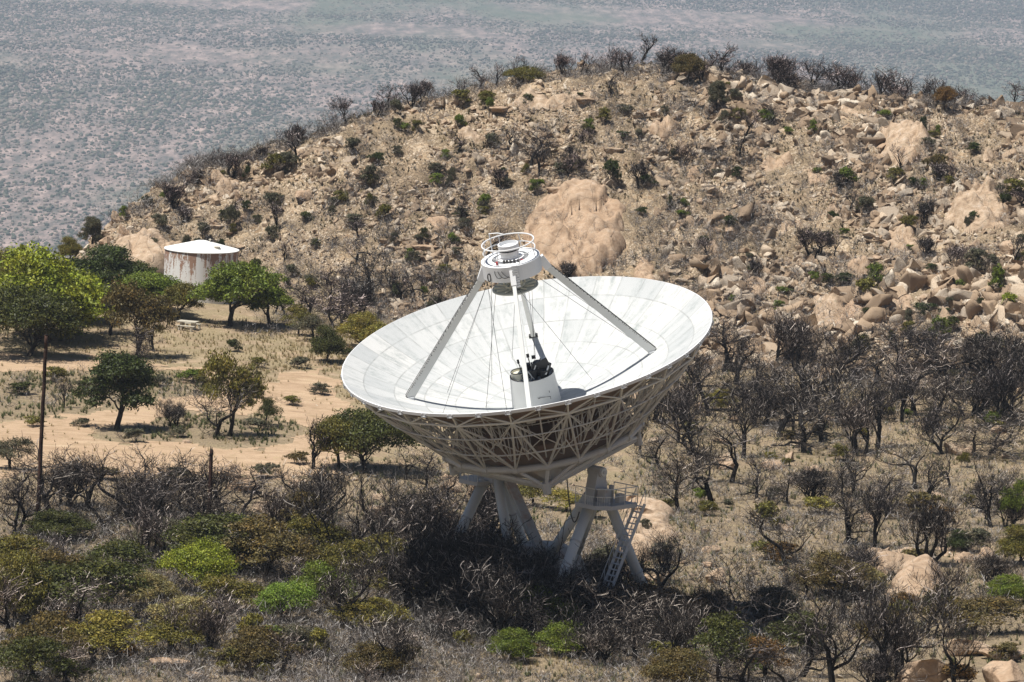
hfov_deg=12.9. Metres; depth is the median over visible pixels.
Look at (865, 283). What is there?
leafy shrub
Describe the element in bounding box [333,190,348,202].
leafy shrub
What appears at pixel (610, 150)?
boulder
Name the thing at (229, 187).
boulder
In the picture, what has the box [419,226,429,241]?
leafy shrub
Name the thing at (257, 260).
leafy shrub
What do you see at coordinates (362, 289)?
burnt tree
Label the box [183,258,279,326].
oak tree
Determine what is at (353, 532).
burnt tree
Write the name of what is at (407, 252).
leafy shrub
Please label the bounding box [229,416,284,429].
leafy shrub
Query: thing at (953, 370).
leafy shrub
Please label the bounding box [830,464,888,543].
burnt tree
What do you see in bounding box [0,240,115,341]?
oak tree
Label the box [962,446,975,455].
boulder
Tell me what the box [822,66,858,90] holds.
burnt tree
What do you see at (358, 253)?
burnt tree
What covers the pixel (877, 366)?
burnt tree
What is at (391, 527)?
burnt tree
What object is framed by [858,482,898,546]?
burnt tree
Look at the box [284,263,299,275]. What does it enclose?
leafy shrub
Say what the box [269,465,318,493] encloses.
burnt tree
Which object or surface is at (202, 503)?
burnt tree
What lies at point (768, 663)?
burnt tree
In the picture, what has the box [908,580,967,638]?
burnt tree
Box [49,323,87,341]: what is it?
leafy shrub
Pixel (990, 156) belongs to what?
rock outcrop
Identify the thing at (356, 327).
oak tree
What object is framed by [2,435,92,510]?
burnt tree
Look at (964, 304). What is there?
hillside rubble
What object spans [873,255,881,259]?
boulder
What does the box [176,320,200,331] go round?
picnic table
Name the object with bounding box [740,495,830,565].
burnt tree
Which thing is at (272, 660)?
leafy shrub
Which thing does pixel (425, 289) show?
leafy shrub
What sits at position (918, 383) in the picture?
burnt tree
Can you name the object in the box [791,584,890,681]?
burnt tree
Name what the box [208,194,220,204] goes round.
boulder
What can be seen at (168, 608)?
burnt tree
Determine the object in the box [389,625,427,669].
burnt tree
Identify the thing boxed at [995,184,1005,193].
leafy shrub
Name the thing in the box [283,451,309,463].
leafy shrub
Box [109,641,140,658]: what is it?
leafy shrub
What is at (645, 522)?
leafy shrub
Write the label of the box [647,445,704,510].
burnt tree
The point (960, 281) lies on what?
leafy shrub
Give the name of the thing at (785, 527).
boulder
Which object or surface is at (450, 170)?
leafy shrub
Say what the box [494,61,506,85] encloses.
burnt tree
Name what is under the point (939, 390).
burnt tree
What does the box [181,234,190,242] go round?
leafy shrub
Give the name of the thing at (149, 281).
oak tree
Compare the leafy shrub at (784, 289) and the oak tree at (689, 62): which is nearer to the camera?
the leafy shrub at (784, 289)
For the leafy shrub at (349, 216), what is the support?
on the ground at (420, 146)
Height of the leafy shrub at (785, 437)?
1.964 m
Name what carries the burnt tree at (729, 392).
on the ground at (420, 146)
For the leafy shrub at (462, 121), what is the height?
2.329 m
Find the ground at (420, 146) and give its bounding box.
[0,60,1023,681]
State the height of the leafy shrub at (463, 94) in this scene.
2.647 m
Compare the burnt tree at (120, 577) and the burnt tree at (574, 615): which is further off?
the burnt tree at (120, 577)
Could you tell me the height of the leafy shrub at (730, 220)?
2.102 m
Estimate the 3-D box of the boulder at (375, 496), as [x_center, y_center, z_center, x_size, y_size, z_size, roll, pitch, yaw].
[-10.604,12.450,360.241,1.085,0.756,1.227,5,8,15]
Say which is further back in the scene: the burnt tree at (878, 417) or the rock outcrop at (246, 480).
the burnt tree at (878, 417)
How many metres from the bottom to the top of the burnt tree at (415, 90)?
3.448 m
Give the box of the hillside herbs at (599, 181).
[99,65,1023,360]
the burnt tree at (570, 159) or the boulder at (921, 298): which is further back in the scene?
the burnt tree at (570, 159)
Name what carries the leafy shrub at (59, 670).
on the ground at (420, 146)
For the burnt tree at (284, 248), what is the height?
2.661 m
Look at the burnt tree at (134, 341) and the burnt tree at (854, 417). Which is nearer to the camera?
the burnt tree at (854, 417)
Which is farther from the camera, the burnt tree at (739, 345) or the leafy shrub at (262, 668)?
the burnt tree at (739, 345)
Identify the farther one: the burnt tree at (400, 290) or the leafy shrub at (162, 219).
the leafy shrub at (162, 219)
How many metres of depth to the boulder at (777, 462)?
391.39 m
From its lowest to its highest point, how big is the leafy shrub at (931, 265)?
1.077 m
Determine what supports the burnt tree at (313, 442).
on the ground at (420, 146)
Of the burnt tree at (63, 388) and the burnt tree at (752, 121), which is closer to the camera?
the burnt tree at (63, 388)
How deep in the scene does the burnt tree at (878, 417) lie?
402.36 m
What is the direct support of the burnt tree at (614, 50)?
on the ground at (420, 146)
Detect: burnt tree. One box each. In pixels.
[0,451,52,509]
[0,462,60,533]
[0,566,41,639]
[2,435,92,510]
[12,480,54,514]
[32,449,107,506]
[33,570,112,625]
[36,622,101,681]
[43,528,81,559]
[45,443,123,510]
[49,379,74,407]
[75,446,184,523]
[81,481,151,530]
[81,551,142,607]
[92,479,131,514]
[96,462,158,523]
[104,439,198,510]
[109,453,185,515]
[113,321,157,360]
[116,472,196,520]
[121,494,181,559]
[127,318,175,351]
[152,592,198,653]
[153,393,189,426]
[161,179,187,208]
[161,448,315,517]
[169,471,236,523]
[170,466,207,511]
[175,203,194,222]
[178,458,241,507]
[179,373,258,437]
[182,168,199,184]
[182,597,234,655]
[191,169,204,184]
[201,581,244,619]
[209,147,227,163]
[219,196,245,209]
[219,518,263,571]
[224,149,245,177]
[240,152,256,161]
[253,144,268,158]
[254,481,297,523]
[256,627,319,672]
[258,496,306,530]
[263,450,369,522]
[268,201,283,229]
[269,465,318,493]
[273,461,357,552]
[275,126,306,145]
[277,239,290,259]
[277,455,373,524]
[279,125,301,156]
[279,283,289,313]
[279,552,324,576]
[282,282,333,311]
[284,282,321,311]
[292,121,304,141]
[297,414,334,468]
[299,538,400,627]
[306,281,373,326]
[315,272,360,314]
[318,265,337,284]
[322,115,339,130]
[323,231,347,247]
[324,514,368,560]
[326,95,352,123]
[333,234,382,262]
[336,265,356,282]
[341,276,380,313]
[341,485,386,538]
[342,503,425,548]
[348,248,388,284]
[348,461,431,535]
[349,211,365,237]
[350,605,421,676]
[352,266,394,289]
[352,501,395,535]
[352,655,381,681]
[360,492,420,534]
[367,521,484,616]
[368,83,403,105]
[369,512,471,614]
[370,97,387,116]
[370,512,433,602]
[379,489,456,543]
[380,260,400,295]
[383,476,470,525]
[384,485,449,527]
[386,482,464,531]
[389,471,484,542]
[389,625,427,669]
[391,272,415,298]
[391,435,443,479]
[393,79,434,106]
[396,514,438,540]
[398,271,441,300]
[400,274,421,294]
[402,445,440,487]
[403,518,457,596]
[410,578,513,626]
[412,558,454,613]
[413,510,555,616]
[419,78,435,97]
[423,274,455,306]
[423,513,520,588]
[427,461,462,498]
[428,516,541,615]
[431,610,482,646]
[441,547,544,637]
[442,126,469,153]
[450,76,471,88]
[450,195,471,218]
[450,269,462,290]
[451,513,561,616]
[452,489,538,537]
[457,512,497,535]
[458,473,529,532]
[462,515,588,624]
[469,64,490,87]
[470,514,526,546]
[480,588,523,640]
[485,224,514,254]
[487,165,506,187]
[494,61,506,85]
[494,541,601,627]
[505,55,528,81]
[506,120,525,149]
[509,585,557,642]
[517,121,569,165]
[526,558,611,621]
[531,146,552,176]
[545,593,612,653]
[548,258,569,278]
[550,50,575,75]
[558,149,590,177]
[558,257,577,276]
[558,615,629,665]
[564,569,626,624]
[565,145,576,157]
[573,125,600,144]
[574,574,678,640]
[576,567,668,651]
[579,48,597,73]
[581,551,651,588]
[583,556,631,583]
[589,569,632,619]
[593,583,666,661]
[594,68,621,94]
[595,53,616,68]
[598,42,627,70]
[600,537,675,592]
[605,49,629,71]
[607,528,682,585]
[608,533,688,587]
[619,562,690,594]
[622,47,637,70]
[623,158,650,188]
[624,425,685,465]
[630,599,705,648]
[632,414,654,450]
[633,528,693,575]
[638,32,657,64]
[639,384,668,420]
[640,585,711,647]
[645,375,725,455]
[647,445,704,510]
[647,610,684,649]
[648,380,696,423]
[649,424,725,501]
[654,45,674,72]
[655,376,717,423]
[658,43,693,70]
[658,602,713,652]
[663,139,702,164]
[664,424,726,479]
[665,386,714,440]
[671,366,720,408]
[675,348,740,391]
[678,352,725,385]
[684,584,728,611]
[686,623,792,681]
[687,348,759,414]
[687,415,769,482]
[689,232,715,254]
[694,68,709,81]
[696,51,716,79]
[696,548,782,630]
[699,365,777,419]
[704,310,764,371]
[706,47,720,65]
[706,390,771,457]
[710,41,737,70]
[723,60,741,72]
[726,348,783,386]
[726,449,780,498]
[727,127,753,156]
[729,368,798,425]
[730,331,757,383]
[734,56,755,74]
[735,107,757,135]
[738,353,798,396]
[738,568,797,619]
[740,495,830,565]
[742,274,757,286]
[743,55,766,76]
[748,256,763,275]
[754,368,846,452]
[755,363,847,436]
[756,591,875,676]
[757,483,787,507]
[757,645,821,681]
[759,104,782,119]
[760,304,823,363]
[761,51,796,79]
[762,53,803,76]
[764,358,826,417]
[766,58,785,79]
[767,63,809,87]
[767,464,807,505]
[774,357,858,441]
[775,68,796,85]
[775,334,871,409]
[777,322,833,367]
[777,560,823,596]
[778,397,805,429]
[783,462,852,501]
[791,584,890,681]
[796,223,837,257]
[797,323,836,360]
[798,455,867,498]
[799,56,837,86]
[810,321,891,377]
[812,339,852,423]
[814,60,848,85]
[817,488,890,543]
[820,389,884,453]
[821,540,886,615]
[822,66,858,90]
[829,165,853,193]
[829,235,843,255]
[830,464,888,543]
[834,439,880,485]
[835,337,906,383]
[835,539,882,570]
[835,642,905,681]
[839,64,864,85]
[841,72,881,89]
[843,190,862,209]
[843,358,874,381]
[846,70,862,86]
[849,578,938,680]
[852,374,910,447]
[854,456,910,511]
[855,316,944,372]
[856,377,899,414]
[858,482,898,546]
[859,475,918,518]
[860,426,940,488]
[863,602,938,680]
[864,572,977,670]
[871,64,902,89]
[872,70,894,94]
[872,332,963,386]
[874,72,916,93]
[876,357,946,411]
[885,318,1007,386]
[886,371,921,421]
[887,320,951,363]
[889,143,917,167]
[892,74,916,98]
[892,481,970,562]
[896,73,917,98]
[904,369,969,426]
[904,392,981,453]
[908,555,971,621]
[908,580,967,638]
[912,212,928,227]
[914,233,937,256]
[915,74,951,97]
[915,326,987,367]
[915,454,953,493]
[917,197,938,223]
[922,441,956,486]
[922,611,996,681]
[924,364,1002,416]
[927,162,954,179]
[937,322,1003,378]
[939,405,1023,460]
[941,243,970,262]
[943,316,1023,374]
[946,164,956,175]
[952,464,1023,527]
[954,84,978,100]
[961,348,1023,417]
[962,355,1023,425]
[964,548,1023,584]
[966,447,1023,512]
[967,314,1023,378]
[967,467,998,498]
[971,92,992,104]
[989,484,1023,525]
[998,184,1023,206]
[1002,81,1023,101]
[1008,236,1023,259]
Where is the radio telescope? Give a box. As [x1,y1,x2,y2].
[340,232,713,631]
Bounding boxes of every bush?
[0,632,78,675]
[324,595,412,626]
[336,640,415,673]
[486,627,537,659]
[634,646,713,681]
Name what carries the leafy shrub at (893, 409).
on the ground at (420, 146)
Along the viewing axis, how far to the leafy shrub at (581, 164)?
495.10 m
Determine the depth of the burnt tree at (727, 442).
382.09 m
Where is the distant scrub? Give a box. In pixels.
[0,0,1023,258]
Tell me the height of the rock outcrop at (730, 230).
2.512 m
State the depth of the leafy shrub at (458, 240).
482.63 m
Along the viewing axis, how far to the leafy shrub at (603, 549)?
331.91 m
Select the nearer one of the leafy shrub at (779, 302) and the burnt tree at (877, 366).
the burnt tree at (877, 366)
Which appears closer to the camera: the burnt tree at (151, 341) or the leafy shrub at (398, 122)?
the burnt tree at (151, 341)
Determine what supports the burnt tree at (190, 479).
on the ground at (420, 146)
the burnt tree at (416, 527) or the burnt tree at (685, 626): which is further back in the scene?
the burnt tree at (416, 527)
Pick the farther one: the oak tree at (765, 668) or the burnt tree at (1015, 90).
the burnt tree at (1015, 90)
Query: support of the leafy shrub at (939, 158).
on the ground at (420, 146)
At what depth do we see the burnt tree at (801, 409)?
400.00 m
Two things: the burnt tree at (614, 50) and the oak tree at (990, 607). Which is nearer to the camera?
the oak tree at (990, 607)
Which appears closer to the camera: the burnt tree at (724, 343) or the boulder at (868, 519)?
the boulder at (868, 519)
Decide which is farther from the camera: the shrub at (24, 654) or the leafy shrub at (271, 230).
the leafy shrub at (271, 230)
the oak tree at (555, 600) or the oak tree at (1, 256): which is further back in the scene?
the oak tree at (1, 256)
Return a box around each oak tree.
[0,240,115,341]
[0,247,23,268]
[0,263,27,275]
[0,279,89,356]
[0,436,36,468]
[0,531,52,565]
[22,508,98,538]
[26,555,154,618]
[31,543,96,576]
[57,236,82,260]
[58,296,98,340]
[61,242,165,288]
[68,349,160,429]
[76,215,102,243]
[88,282,142,334]
[99,275,179,353]
[110,259,155,289]
[112,270,185,298]
[121,569,184,604]
[127,515,184,548]
[136,613,209,652]
[142,595,222,623]
[155,282,205,319]
[175,608,231,644]
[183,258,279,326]
[197,343,268,435]
[218,508,321,580]
[242,271,295,325]
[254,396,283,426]
[272,622,331,655]
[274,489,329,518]
[279,303,321,335]
[283,510,357,549]
[285,559,360,599]
[289,314,324,337]
[303,415,371,468]
[308,323,347,361]
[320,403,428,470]
[331,311,388,342]
[358,532,408,564]
[367,564,425,592]
[502,65,546,82]
[513,583,582,628]
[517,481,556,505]
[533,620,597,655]
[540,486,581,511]
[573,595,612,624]
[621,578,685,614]
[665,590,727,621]
[671,52,706,82]
[681,606,773,681]
[705,388,738,407]
[707,79,731,112]
[729,633,792,681]
[741,584,802,617]
[758,610,835,649]
[788,549,884,595]
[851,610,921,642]
[861,562,888,586]
[912,594,1023,634]
[932,86,958,110]
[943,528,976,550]
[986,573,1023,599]
[995,523,1023,564]
[997,478,1023,525]
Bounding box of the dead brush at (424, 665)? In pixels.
[0,283,1023,681]
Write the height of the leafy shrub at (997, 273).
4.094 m
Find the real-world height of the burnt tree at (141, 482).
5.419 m
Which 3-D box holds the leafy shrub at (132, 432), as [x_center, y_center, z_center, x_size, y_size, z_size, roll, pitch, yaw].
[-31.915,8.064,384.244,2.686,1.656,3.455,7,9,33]
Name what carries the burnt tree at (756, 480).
on the ground at (420, 146)
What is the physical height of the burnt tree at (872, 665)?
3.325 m
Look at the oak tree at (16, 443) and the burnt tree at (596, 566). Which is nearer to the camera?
the burnt tree at (596, 566)
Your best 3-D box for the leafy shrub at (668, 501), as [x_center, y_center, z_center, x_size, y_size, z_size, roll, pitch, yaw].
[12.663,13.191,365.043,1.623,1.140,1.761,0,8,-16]
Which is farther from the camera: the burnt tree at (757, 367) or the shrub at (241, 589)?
the burnt tree at (757, 367)
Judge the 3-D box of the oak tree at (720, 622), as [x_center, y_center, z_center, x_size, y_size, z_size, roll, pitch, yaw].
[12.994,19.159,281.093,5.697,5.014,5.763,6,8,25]
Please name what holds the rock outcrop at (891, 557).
on the ground at (420, 146)
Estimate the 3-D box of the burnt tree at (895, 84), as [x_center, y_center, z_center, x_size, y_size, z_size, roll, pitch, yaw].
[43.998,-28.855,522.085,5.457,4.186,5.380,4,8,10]
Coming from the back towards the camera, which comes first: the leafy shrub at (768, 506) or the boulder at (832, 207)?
the boulder at (832, 207)
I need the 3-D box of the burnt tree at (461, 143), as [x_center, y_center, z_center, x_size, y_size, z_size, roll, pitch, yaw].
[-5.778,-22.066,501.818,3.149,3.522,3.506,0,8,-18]
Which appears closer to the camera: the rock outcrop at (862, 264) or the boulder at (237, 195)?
the rock outcrop at (862, 264)
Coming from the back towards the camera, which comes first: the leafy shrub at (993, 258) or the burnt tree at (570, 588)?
the leafy shrub at (993, 258)
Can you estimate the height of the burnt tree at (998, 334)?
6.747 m
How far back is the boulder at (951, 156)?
498.21 m
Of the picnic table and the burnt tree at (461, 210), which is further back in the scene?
the burnt tree at (461, 210)
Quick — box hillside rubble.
[74,60,1023,392]
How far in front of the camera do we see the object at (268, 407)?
397.07 m
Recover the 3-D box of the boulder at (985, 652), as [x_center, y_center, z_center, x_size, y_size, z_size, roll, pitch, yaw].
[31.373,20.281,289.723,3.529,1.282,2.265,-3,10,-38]
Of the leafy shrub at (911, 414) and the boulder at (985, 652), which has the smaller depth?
the boulder at (985, 652)
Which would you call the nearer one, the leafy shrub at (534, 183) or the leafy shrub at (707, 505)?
the leafy shrub at (707, 505)
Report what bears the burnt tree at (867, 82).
on the ground at (420, 146)
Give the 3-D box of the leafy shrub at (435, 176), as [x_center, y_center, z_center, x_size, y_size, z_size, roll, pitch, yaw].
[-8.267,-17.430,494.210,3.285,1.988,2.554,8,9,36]
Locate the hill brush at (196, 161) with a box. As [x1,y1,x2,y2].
[94,49,1023,367]
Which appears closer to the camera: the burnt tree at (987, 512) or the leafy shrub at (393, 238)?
the burnt tree at (987, 512)
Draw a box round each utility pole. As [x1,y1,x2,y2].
[36,334,48,515]
[207,447,212,513]
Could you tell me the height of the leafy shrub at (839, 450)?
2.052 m
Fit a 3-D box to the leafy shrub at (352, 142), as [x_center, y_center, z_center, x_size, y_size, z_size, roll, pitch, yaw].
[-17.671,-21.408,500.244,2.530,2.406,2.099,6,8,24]
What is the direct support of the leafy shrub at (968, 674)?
on the ground at (420, 146)
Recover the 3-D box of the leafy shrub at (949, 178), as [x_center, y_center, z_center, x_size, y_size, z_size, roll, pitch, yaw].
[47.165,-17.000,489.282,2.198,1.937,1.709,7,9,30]
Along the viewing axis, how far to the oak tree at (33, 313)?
424.95 m
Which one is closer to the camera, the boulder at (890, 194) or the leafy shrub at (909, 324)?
the leafy shrub at (909, 324)
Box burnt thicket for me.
[0,349,1023,681]
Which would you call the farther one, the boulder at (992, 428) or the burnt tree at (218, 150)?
the burnt tree at (218, 150)
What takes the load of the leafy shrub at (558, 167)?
on the ground at (420, 146)
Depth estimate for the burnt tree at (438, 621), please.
293.66 m
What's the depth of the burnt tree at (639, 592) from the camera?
298.25 m
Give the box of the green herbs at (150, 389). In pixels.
[0,367,1023,681]
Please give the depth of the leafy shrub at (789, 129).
507.95 m
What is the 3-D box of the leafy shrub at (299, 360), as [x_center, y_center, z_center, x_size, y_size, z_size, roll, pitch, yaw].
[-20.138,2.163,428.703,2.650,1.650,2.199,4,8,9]
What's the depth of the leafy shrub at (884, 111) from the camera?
511.13 m
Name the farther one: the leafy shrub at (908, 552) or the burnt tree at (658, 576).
the leafy shrub at (908, 552)
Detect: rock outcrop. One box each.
[111,210,120,225]
[113,227,181,273]
[118,225,128,237]
[211,169,224,185]
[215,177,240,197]
[227,476,259,491]
[292,149,305,160]
[426,216,448,234]
[457,126,483,143]
[512,87,597,111]
[522,178,625,276]
[613,496,677,562]
[620,496,639,509]
[634,257,654,279]
[648,114,679,140]
[687,166,698,181]
[701,239,721,257]
[725,221,739,240]
[744,276,768,294]
[762,151,793,170]
[777,220,801,232]
[803,169,830,183]
[812,293,843,324]
[835,299,861,324]
[840,105,868,118]
[846,255,869,278]
[868,547,934,574]
[876,119,929,165]
[883,224,924,253]
[891,554,942,594]
[893,294,913,309]
[936,546,992,561]
[945,176,1007,233]
[967,147,996,163]
[996,317,1015,334]
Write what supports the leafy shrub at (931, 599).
on the ground at (420, 146)
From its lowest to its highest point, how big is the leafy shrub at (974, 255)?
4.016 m
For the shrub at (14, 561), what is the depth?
295.79 m
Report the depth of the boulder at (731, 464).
390.06 m
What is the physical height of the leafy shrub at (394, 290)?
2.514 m
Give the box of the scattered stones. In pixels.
[0,361,988,681]
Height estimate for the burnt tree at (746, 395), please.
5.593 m
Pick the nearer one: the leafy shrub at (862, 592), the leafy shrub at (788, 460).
the leafy shrub at (862, 592)
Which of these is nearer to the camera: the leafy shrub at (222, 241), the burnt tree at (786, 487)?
the burnt tree at (786, 487)
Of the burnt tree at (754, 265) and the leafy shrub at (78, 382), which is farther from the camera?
the burnt tree at (754, 265)
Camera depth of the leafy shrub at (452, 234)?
482.66 m
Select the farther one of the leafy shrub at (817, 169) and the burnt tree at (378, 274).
the leafy shrub at (817, 169)
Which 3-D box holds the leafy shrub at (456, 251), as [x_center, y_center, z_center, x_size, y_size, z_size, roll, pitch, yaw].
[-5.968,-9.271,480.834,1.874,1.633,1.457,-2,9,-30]
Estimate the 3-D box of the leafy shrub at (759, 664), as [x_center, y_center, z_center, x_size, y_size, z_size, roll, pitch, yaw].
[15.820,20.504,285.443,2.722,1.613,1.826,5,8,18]
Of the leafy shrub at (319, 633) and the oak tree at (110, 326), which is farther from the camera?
the oak tree at (110, 326)
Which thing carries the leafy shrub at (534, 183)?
on the ground at (420, 146)
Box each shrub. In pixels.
[0,548,56,622]
[0,607,93,661]
[1,600,61,614]
[2,381,40,395]
[11,673,40,681]
[14,661,44,670]
[21,415,46,426]
[42,366,69,379]
[48,659,96,680]
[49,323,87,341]
[52,607,161,660]
[69,417,90,425]
[73,380,97,390]
[75,536,164,571]
[85,467,124,479]
[102,631,130,651]
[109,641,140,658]
[113,620,142,639]
[116,427,145,441]
[117,204,131,219]
[140,195,154,204]
[150,213,167,228]
[151,373,173,385]
[156,510,272,558]
[156,536,243,592]
[165,427,188,437]
[166,466,190,476]
[172,368,206,380]
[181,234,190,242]
[191,373,210,384]
[193,570,265,612]
[195,221,211,238]
[195,647,214,659]
[201,646,267,674]
[209,622,306,670]
[216,239,224,244]
[217,209,225,221]
[223,205,240,226]
[224,338,242,351]
[228,222,237,233]
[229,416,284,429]
[232,611,262,633]
[241,165,250,179]
[241,200,251,212]
[248,356,268,367]
[248,641,289,669]
[249,462,280,478]
[249,662,273,678]
[251,257,261,267]
[252,214,264,222]
[252,580,318,617]
[259,623,291,649]
[260,152,286,174]
[262,192,284,211]
[263,225,284,240]
[263,596,292,619]
[277,395,302,405]
[278,150,302,168]
[279,168,292,174]
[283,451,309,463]
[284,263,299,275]
[284,276,291,288]
[284,355,311,367]
[299,210,314,222]
[299,626,334,657]
[301,536,376,575]
[303,274,320,285]
[305,381,331,394]
[305,598,342,612]
[306,277,315,287]
[309,238,323,246]
[326,197,337,204]
[327,205,336,214]
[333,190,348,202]
[337,136,361,153]
[339,213,365,225]
[341,347,352,356]
[356,164,390,186]
[362,173,377,187]
[363,191,372,206]
[365,151,384,163]
[366,196,378,202]
[374,203,393,224]
[387,232,397,243]
[388,282,404,298]
[390,98,404,115]
[391,144,403,154]
[392,118,402,131]
[392,640,421,670]
[400,122,411,131]
[405,247,412,259]
[405,249,421,262]
[407,119,421,135]
[413,234,422,241]
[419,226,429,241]
[420,162,446,168]
[420,286,428,295]
[421,301,433,308]
[427,173,446,185]
[428,263,452,271]
[431,296,442,304]
[438,600,464,614]
[439,148,452,160]
[445,166,455,177]
[445,174,452,187]
[446,232,457,246]
[446,237,461,244]
[449,629,477,650]
[450,207,469,216]
[451,88,477,109]
[451,247,464,257]
[453,113,467,127]
[454,217,472,229]
[476,96,487,110]
[476,193,492,206]
[476,205,493,216]
[478,90,495,97]
[479,200,491,209]
[482,132,501,146]
[485,96,494,107]
[493,177,514,187]
[504,643,550,655]
[520,92,532,102]
[520,163,529,173]
[522,178,544,191]
[551,162,575,174]
[574,158,586,170]
[584,117,597,129]
[587,543,619,562]
[595,106,614,121]
[602,158,621,183]
[615,104,634,114]
[616,131,633,137]
[634,206,647,215]
[634,518,657,529]
[635,128,643,136]
[638,174,658,185]
[642,542,686,563]
[647,614,666,633]
[647,640,683,658]
[660,105,668,112]
[662,498,679,506]
[664,195,673,207]
[666,210,690,217]
[668,148,677,159]
[679,197,689,206]
[683,422,701,433]
[692,487,706,500]
[698,500,720,515]
[705,168,724,175]
[713,589,738,613]
[716,215,741,227]
[717,109,729,121]
[718,499,738,507]
[725,166,747,179]
[729,88,743,99]
[729,107,748,120]
[746,252,754,260]
[747,658,778,672]
[750,539,789,559]
[751,499,787,527]
[758,108,775,120]
[760,541,808,562]
[764,451,777,458]
[765,486,780,498]
[767,300,785,308]
[775,285,792,291]
[775,428,798,443]
[780,457,791,464]
[784,126,792,133]
[801,495,838,513]
[807,118,818,134]
[808,271,818,281]
[809,167,822,173]
[816,272,834,288]
[822,229,834,239]
[826,210,839,216]
[826,443,851,459]
[827,274,849,285]
[830,173,842,188]
[835,228,849,238]
[837,166,859,186]
[838,272,854,285]
[841,586,886,597]
[851,277,881,294]
[853,195,875,213]
[855,305,869,313]
[856,334,873,350]
[864,262,885,283]
[877,109,891,117]
[877,591,923,610]
[882,407,895,417]
[885,598,917,620]
[886,166,905,180]
[892,548,937,557]
[893,491,958,514]
[895,409,913,416]
[899,214,919,226]
[899,320,919,333]
[902,177,924,188]
[903,307,914,321]
[911,301,941,318]
[915,177,929,187]
[916,591,958,617]
[919,408,932,421]
[920,116,929,128]
[921,137,936,143]
[921,153,947,170]
[924,263,937,272]
[925,314,951,340]
[927,505,970,528]
[928,129,939,136]
[933,583,951,594]
[935,124,942,132]
[937,661,978,681]
[938,175,954,185]
[945,297,953,305]
[946,368,960,377]
[947,315,959,333]
[949,248,997,274]
[953,278,966,285]
[955,451,970,467]
[957,527,1000,548]
[960,494,976,508]
[963,215,974,226]
[965,142,983,152]
[969,210,977,216]
[976,296,983,303]
[979,641,1023,661]
[983,410,1001,425]
[987,253,999,265]
[987,262,1008,291]
[993,178,1023,194]
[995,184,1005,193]
[996,291,1021,311]
[997,192,1011,204]
[1011,233,1023,249]
[1016,252,1023,259]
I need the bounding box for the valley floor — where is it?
[0,0,1023,260]
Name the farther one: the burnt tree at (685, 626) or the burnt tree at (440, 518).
the burnt tree at (440, 518)
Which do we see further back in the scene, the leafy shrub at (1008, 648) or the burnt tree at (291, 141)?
the burnt tree at (291, 141)
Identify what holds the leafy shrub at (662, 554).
on the ground at (420, 146)
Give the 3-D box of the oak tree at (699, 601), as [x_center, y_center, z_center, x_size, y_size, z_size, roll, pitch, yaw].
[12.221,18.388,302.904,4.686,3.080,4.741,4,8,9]
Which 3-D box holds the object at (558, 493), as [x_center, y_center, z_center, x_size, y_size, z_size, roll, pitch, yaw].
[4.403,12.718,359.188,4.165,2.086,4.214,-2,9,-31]
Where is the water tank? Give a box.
[164,239,238,303]
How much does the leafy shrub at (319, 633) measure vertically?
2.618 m
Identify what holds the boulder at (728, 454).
on the ground at (420, 146)
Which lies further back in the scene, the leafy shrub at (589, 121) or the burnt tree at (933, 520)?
the leafy shrub at (589, 121)
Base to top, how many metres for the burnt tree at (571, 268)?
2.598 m
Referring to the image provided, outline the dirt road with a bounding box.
[0,352,358,481]
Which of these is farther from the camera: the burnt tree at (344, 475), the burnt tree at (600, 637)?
the burnt tree at (344, 475)
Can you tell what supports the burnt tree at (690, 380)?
on the ground at (420, 146)
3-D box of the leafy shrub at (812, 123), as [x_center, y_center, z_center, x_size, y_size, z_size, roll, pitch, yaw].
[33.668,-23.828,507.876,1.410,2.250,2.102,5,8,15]
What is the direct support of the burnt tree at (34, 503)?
on the ground at (420, 146)
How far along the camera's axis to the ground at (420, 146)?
456.90 m
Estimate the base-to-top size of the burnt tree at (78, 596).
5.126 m
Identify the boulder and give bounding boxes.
[98,237,106,243]
[149,657,192,668]
[195,190,206,196]
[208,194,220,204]
[210,224,223,228]
[219,464,240,477]
[227,183,232,192]
[235,191,241,200]
[240,212,248,220]
[252,501,269,511]
[261,178,269,184]
[295,190,313,199]
[369,506,391,513]
[373,493,383,500]
[412,245,442,250]
[440,477,462,492]
[489,106,508,112]
[546,186,559,193]
[576,98,595,104]
[603,147,623,153]
[627,507,659,515]
[650,571,671,582]
[651,111,658,116]
[667,80,674,85]
[702,545,720,552]
[703,561,716,567]
[705,567,725,582]
[709,226,720,232]
[715,453,731,461]
[718,461,734,469]
[738,248,748,252]
[761,461,785,469]
[779,523,792,531]
[785,451,793,459]
[827,204,839,213]
[839,250,850,258]
[840,206,850,219]
[860,512,880,524]
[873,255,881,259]
[877,143,885,151]
[886,190,894,199]
[886,589,902,596]
[896,659,950,681]
[914,145,925,158]
[919,295,926,301]
[922,266,932,275]
[943,442,964,455]
[943,639,989,655]
[945,152,952,159]
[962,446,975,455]
[969,239,980,248]
[979,648,1023,660]
[982,660,1023,681]
[991,425,1004,433]
[999,239,1014,254]
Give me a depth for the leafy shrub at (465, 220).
486.25 m
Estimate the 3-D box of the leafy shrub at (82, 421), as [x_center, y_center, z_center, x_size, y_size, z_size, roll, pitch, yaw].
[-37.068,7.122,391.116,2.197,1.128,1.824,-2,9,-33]
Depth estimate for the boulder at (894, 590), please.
323.43 m
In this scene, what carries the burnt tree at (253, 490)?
on the ground at (420, 146)
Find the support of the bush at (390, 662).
on the ground at (420, 146)
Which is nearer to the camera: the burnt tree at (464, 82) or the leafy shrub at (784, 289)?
the leafy shrub at (784, 289)
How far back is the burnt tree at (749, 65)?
524.40 m
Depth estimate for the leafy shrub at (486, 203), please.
488.69 m

